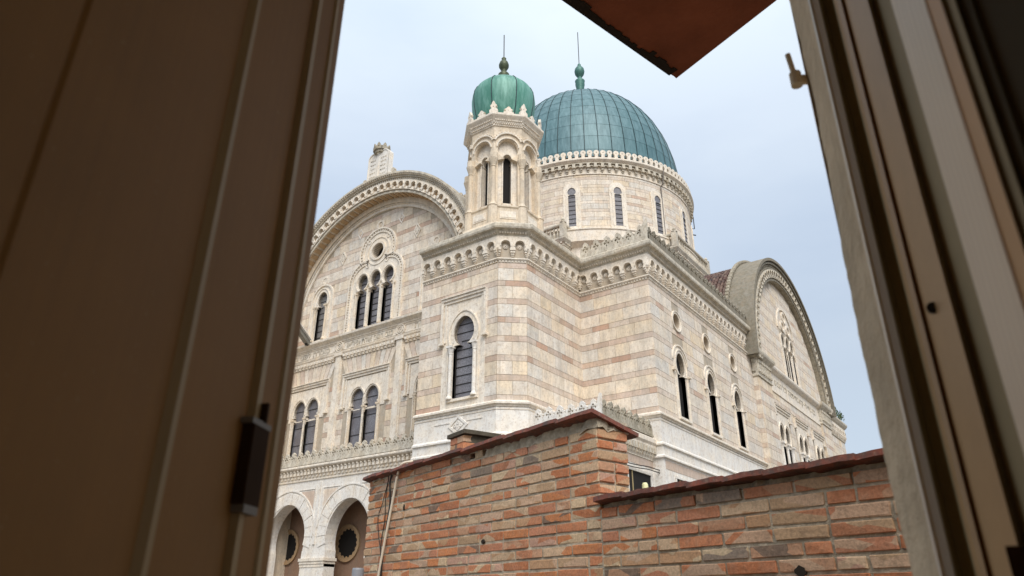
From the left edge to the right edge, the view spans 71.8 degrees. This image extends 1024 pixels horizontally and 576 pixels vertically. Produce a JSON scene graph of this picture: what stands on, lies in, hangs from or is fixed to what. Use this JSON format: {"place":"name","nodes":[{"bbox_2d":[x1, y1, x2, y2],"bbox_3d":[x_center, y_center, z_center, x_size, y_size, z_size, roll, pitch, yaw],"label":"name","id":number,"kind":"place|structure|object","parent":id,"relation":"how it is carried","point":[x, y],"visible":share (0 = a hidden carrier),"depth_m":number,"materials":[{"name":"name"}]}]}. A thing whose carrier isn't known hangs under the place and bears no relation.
{"place":"outdoors","nodes":[
{"label":"outdoors","id":0,"kind":"place"},
{"bbox_2d":[315,0,882,453],"label":"sky","id":1,"kind":"structure","parent":0,"point":[745,143],"materials":[{"name":"blue"}]},
{"label":"ground","id":2,"kind":"structure","parent":0,"visible":0},
{"bbox_2d":[352,568,363,575],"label":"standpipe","id":3,"kind":"object","parent":2,"relation":"on","point":[357,571],"visible":1,"depth_m":6.50,"materials":[{"name":"grey metal"}]},
{"bbox_2d":[267,32,846,575],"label":"synagogue","id":4,"kind":"structure","parent":2,"relation":"on","point":[543,268],"depth_m":39.84,"materials":[{"name":"stone"}]},
{"bbox_2d":[284,530,299,564],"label":"round window","id":5,"kind":"structure","parent":4,"relation":"in","point":[293,544],"depth_m":42.16,"materials":[{"name":"stone"}]},
{"bbox_2d":[286,400,307,457],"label":"window","id":6,"kind":"structure","parent":4,"relation":"in","point":[299,414],"depth_m":43.66,"materials":[{"name":"stone"}]},
{"bbox_2d":[299,324,311,345],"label":"floodlight","id":7,"kind":"object","parent":4,"relation":"attached to","point":[305,337],"visible":0.76,"depth_m":45.01,"materials":[{"name":"grey metal"}]},
{"bbox_2d":[299,397,319,455],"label":"window","id":8,"kind":"structure","parent":4,"relation":"in","point":[314,409],"depth_m":42.95,"materials":[{"name":"stone"}]},
{"bbox_2d":[310,288,329,342],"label":"window","id":9,"kind":"structure","parent":4,"relation":"in","point":[323,312],"depth_m":46.09,"materials":[{"name":"stone"}]},
{"bbox_2d":[335,524,360,561],"bbox_3d":[-9.222,14.280,39.620,2.000,2.000,0.120,-16,-29,32],"label":"round window","id":10,"kind":"structure","parent":4,"relation":"in","point":[348,539],"depth_m":39.62,"materials":[{"name":"stone"}]},
{"bbox_2d":[344,386,365,446],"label":"window","id":11,"kind":"structure","parent":4,"relation":"in","point":[354,431],"depth_m":40.89,"materials":[{"name":"stone"}]},
{"bbox_2d":[351,273,368,329],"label":"window","id":12,"kind":"structure","parent":4,"relation":"in","point":[362,306],"depth_m":44.21,"materials":[{"name":"stone"}]},
{"bbox_2d":[359,382,379,443],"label":"window","id":13,"kind":"structure","parent":4,"relation":"in","point":[369,430],"depth_m":40.20,"materials":[{"name":"stone"}]},
{"bbox_2d":[364,268,381,325],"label":"window","id":14,"kind":"structure","parent":4,"relation":"in","point":[376,291],"depth_m":43.62,"materials":[{"name":"stone"}]},
{"bbox_2d":[377,264,394,321],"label":"window","id":15,"kind":"structure","parent":4,"relation":"in","point":[389,292],"depth_m":42.96,"materials":[{"name":"stone"}]},
{"bbox_2d":[410,375,417,432],"bbox_3d":[-4.778,6.177,38.020,1.359,3.580,0.285,-16,-29,32],"label":"window","id":16,"kind":"structure","parent":4,"relation":"in","point":[415,384],"depth_m":38.49,"materials":[{"name":"stone"}]},
{"bbox_2d":[445,309,479,402],"bbox_3d":[-2.250,3.067,32.897,1.860,4.420,0.500,-16,-29,32],"label":"window","id":17,"kind":"structure","parent":4,"relation":"in","point":[465,360],"depth_m":32.92,"materials":[{"name":"stone"}]},
{"bbox_2d":[628,466,652,490],"bbox_3d":[5.455,9.319,29.749,0.120,3.280,2.390,-16,-29,32],"label":"low window","id":18,"kind":"structure","parent":4,"relation":"in","point":[637,477],"depth_m":30.14,"materials":[{"name":"black glass"}]},
{"bbox_2d":[627,465,659,472],"bbox_3d":[7.466,8.604,32.447,0.040,0.341,10.015,-18,-30,35],"label":"cable","id":19,"kind":"object","parent":4,"relation":"attached to","point":[643,468],"visible":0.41,"depth_m":30.33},
{"bbox_2d":[628,462,659,470],"bbox_3d":[7.466,8.498,32.496,0.040,0.341,10.015,-18,-30,35],"label":"cable","id":20,"kind":"object","parent":4,"relation":"attached to","point":[643,465],"visible":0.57,"depth_m":30.42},
{"bbox_2d":[642,482,647,487],"bbox_3d":[5.620,8.466,29.840,0.300,0.510,0.300,-16,-29,32],"label":"lamp globe","id":21,"kind":"object","parent":4,"relation":"attached to","point":[644,484],"visible":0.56,"depth_m":29.80,"materials":[{"name":"white glass"}]},
{"bbox_2d":[660,169,665,234],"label":"drain pipe","id":22,"kind":"object","parent":4,"relation":"attached to","point":[662,199],"visible":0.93,"depth_m":62.16,"materials":[{"name":"grey metal"}]},
{"bbox_2d":[674,349,692,423],"bbox_3d":[8.463,4.882,35.554,0.350,3.720,1.460,-16,-29,32],"label":"window","id":23,"kind":"structure","parent":4,"relation":"in","point":[680,394],"depth_m":35.69,"materials":[{"name":"glass"}]},
{"bbox_2d":[675,476,691,481],"bbox_3d":[8.102,10.444,32.254,0.120,3.320,2.540,-16,-29,32],"label":"low window","id":24,"kind":"structure","parent":4,"relation":"in","point":[677,478],"depth_m":32.28,"materials":[{"name":"white stone"}]},
{"bbox_2d":[706,370,722,438],"bbox_3d":[10.880,6.275,38.600,0.350,3.720,1.460,-16,-29,32],"label":"window","id":25,"kind":"structure","parent":4,"relation":"in","point":[709,372],"depth_m":38.75,"materials":[{"name":"glass"}]},
{"bbox_2d":[733,387,749,451],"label":"window","id":26,"kind":"structure","parent":4,"relation":"in","point":[739,402],"depth_m":41.89,"materials":[{"name":"glass"}]},
{"bbox_2d":[779,422,788,463],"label":"window","id":27,"kind":"structure","parent":4,"relation":"in","point":[780,423],"depth_m":47.70,"materials":[{"name":"stone"}]},
{"bbox_2d":[780,333,790,378],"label":"window","id":28,"kind":"structure","parent":4,"relation":"in","point":[782,336],"depth_m":53.69,"materials":[{"name":"stone"}]},
{"bbox_2d":[785,425,792,462],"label":"window","id":29,"kind":"structure","parent":4,"relation":"in","point":[786,427],"depth_m":48.84,"materials":[{"name":"stone"}]},
{"bbox_2d":[784,337,795,382],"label":"window","id":30,"kind":"structure","parent":4,"relation":"in","point":[788,349],"depth_m":54.45,"materials":[{"name":"stone"}]},
{"bbox_2d":[789,341,798,384],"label":"window","id":31,"kind":"structure","parent":4,"relation":"in","point":[792,355],"depth_m":55.37,"materials":[{"name":"stone"}]},
{"bbox_2d":[799,434,805,461],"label":"window","id":32,"kind":"structure","parent":4,"relation":"in","point":[800,436],"depth_m":51.30,"materials":[{"name":"stone"}]},
{"bbox_2d":[803,437,810,457],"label":"window","id":33,"kind":"structure","parent":4,"relation":"in","point":[805,440],"depth_m":52.27,"materials":[{"name":"stone"}]},
{"bbox_2d":[816,446,820,458],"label":"window","id":34,"kind":"structure","parent":4,"relation":"in","point":[817,447],"depth_m":54.86,"materials":[{"name":"stone"}]},
{"bbox_2d":[835,407,843,420],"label":"ledge plants","id":35,"kind":"object","parent":4,"relation":"on","point":[839,414],"visible":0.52,"depth_m":63.25,"materials":[{"name":"green plant"}]},
{"bbox_2d":[362,408,912,575],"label":"brick wall","id":36,"kind":"structure","parent":2,"relation":"on","point":[555,497],"depth_m":4.42,"materials":[{"name":"brick"}]},
{"bbox_2d":[377,482,387,550],"bbox_3d":[-1.215,2.128,6.603,0.010,0.623,0.166,16,-29,-31],"label":"cable","id":37,"kind":"object","parent":36,"relation":"attached to","point":[378,515],"visible":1,"depth_m":6.65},
{"bbox_2d":[380,476,388,556],"bbox_3d":[-1.190,2.580,6.363,0.050,1.760,0.019,-18,-30,35],"label":"cable","id":38,"kind":"object","parent":36,"relation":"attached to","point":[384,518],"visible":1,"depth_m":6.54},
{"bbox_2d":[380,474,392,575],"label":"cable","id":39,"kind":"object","parent":36,"relation":"attached to","point":[387,515],"visible":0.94,"depth_m":6.53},
{"bbox_2d":[377,460,412,575],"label":"cable","id":40,"kind":"object","parent":36,"relation":"attached to","point":[388,521],"visible":0.94,"depth_m":6.44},
{"bbox_2d":[447,429,500,449],"bbox_3d":[-0.343,1.562,6.256,0.375,0.530,0.320,15,-28,-30],"label":"chimney stub","id":41,"kind":"object","parent":36,"relation":"on","point":[463,438],"visible":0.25,"depth_m":6.22,"materials":[{"name":"brick"}]},
{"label":"house wall","id":42,"kind":"structure","parent":2,"relation":"on","visible":0},
{"bbox_2d":[0,0,344,575],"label":"shutter leaf","id":43,"kind":"object","parent":42,"relation":"attached to","point":[161,163],"visible":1,"depth_m":0.43,"materials":[{"name":"brown wood"}]},
{"bbox_2d":[562,0,775,77],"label":"eave","id":44,"kind":"object","parent":42,"relation":"attached to","point":[676,38],"visible":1,"depth_m":2.67,"materials":[{"name":"brown wood"}]},
{"bbox_2d":[789,0,938,575],"bbox_3d":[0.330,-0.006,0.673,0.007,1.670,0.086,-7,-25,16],"label":"plaster reveal","id":45,"kind":"object","parent":42,"relation":"attached to","point":[905,487],"visible":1,"depth_m":0.65,"materials":[{"name":"grey paint"}]},
{"bbox_2d":[785,53,806,88],"bbox_3d":[0.341,-0.261,0.843,0.023,0.048,0.013,-2,-25,5],"label":"hinge pin","id":46,"kind":"object","parent":45,"relation":"attached to","point":[798,80],"visible":0.98,"depth_m":0.83,"materials":[{"name":"paint"}]},
{"bbox_2d":[808,0,1023,575],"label":"window frame","id":47,"kind":"object","parent":42,"relation":"attached to","point":[967,452],"visible":1,"depth_m":0.54,"materials":[{"name":"white paint"}]},
{"bbox_2d":[891,0,1023,451],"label":"casement","id":48,"kind":"object","parent":47,"relation":"attached to","point":[966,60],"visible":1,"depth_m":0.38,"materials":[{"name":"paint"}]}
]}

